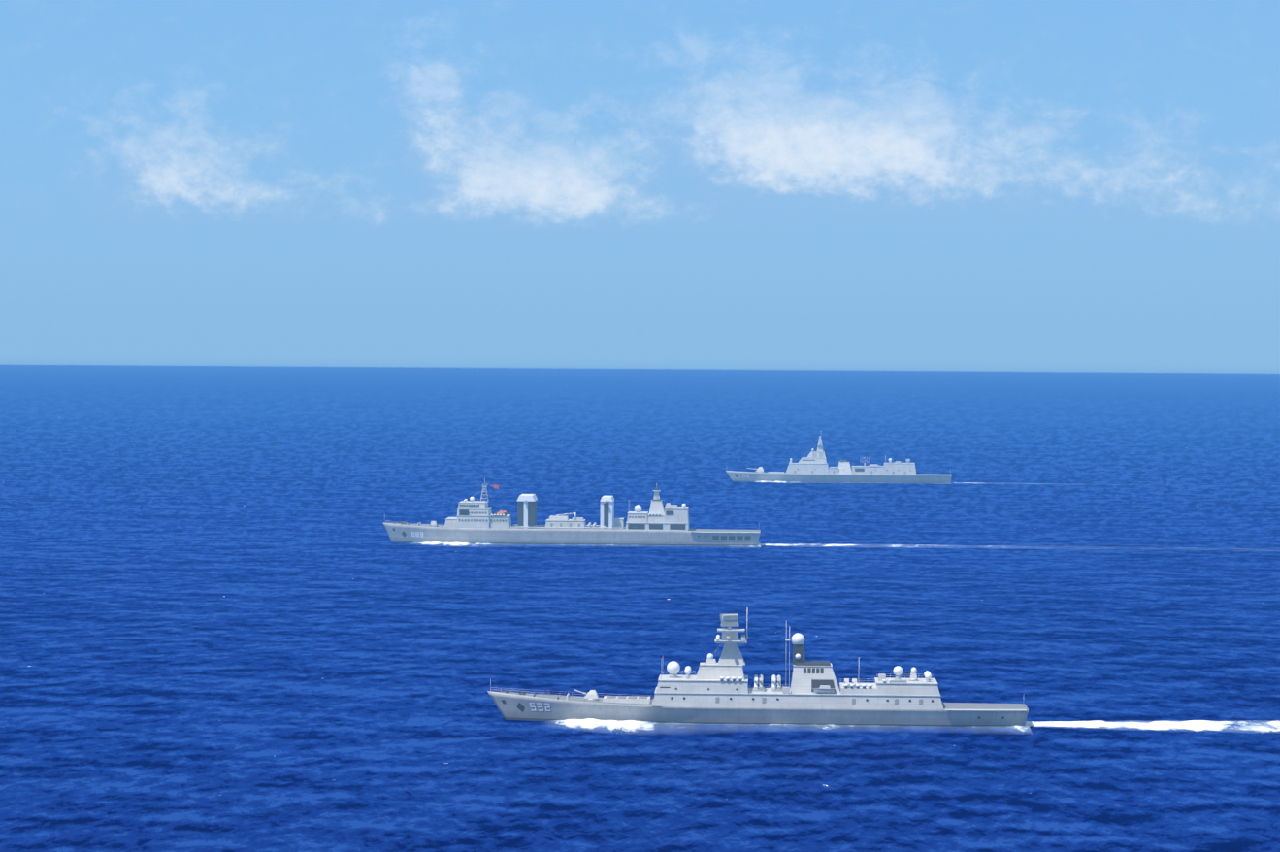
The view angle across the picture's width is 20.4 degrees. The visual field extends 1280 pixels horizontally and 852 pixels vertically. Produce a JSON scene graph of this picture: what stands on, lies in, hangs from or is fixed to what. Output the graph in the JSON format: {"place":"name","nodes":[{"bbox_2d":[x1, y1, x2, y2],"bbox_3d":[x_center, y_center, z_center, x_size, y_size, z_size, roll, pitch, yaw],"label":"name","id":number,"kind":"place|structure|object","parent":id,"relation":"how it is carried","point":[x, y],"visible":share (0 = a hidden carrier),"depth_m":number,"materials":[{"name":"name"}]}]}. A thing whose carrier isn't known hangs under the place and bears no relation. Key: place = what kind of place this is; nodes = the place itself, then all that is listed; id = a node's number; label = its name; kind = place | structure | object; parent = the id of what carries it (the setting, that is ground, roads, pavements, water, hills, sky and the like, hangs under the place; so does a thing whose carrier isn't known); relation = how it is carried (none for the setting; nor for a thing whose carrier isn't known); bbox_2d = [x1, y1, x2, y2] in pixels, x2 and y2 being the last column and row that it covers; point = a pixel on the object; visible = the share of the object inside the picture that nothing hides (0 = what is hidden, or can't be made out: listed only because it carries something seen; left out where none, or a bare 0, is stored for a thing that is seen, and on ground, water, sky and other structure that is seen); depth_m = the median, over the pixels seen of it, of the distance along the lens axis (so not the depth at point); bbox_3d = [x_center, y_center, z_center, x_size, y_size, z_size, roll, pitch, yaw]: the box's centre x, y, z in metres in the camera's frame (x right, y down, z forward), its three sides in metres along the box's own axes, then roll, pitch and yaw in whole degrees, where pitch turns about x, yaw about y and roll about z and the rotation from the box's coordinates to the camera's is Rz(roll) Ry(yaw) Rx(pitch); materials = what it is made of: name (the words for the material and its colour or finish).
{"place":"outdoors","nodes":[
{"label":"outdoors","id":0,"kind":"place"},
{"bbox_2d":[0,364,1279,851],"bbox_3d":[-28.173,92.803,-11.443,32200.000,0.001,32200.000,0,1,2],"label":"sea","id":1,"kind":"structure","parent":0,"point":[233,617],"depth_m":1275.25,"materials":[{"name":"liquid"}]},
{"bbox_2d":[0,363,1279,373],"bbox_3d":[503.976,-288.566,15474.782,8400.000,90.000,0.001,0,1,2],"label":"horizon haze","id":2,"kind":"object","parent":1,"relation":"on","point":[641,368],"visible":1,"depth_m":15491.88,"materials":[{"name":"blue"}]},
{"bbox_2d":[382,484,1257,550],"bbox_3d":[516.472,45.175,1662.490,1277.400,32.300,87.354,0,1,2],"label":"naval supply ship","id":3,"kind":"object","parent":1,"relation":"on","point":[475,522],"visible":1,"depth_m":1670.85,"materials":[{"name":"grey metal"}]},
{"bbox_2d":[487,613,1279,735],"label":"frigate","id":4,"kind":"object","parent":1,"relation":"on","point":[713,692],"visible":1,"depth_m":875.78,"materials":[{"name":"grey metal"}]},
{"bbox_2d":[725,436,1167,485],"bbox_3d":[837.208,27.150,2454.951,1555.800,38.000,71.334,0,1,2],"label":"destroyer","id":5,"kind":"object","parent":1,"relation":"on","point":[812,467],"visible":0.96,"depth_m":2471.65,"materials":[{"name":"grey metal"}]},
{"bbox_2d":[0,0,1279,372],"label":"sky","id":6,"kind":"structure","parent":0,"point":[1074,185],"materials":[{"name":"blue"}]}
]}

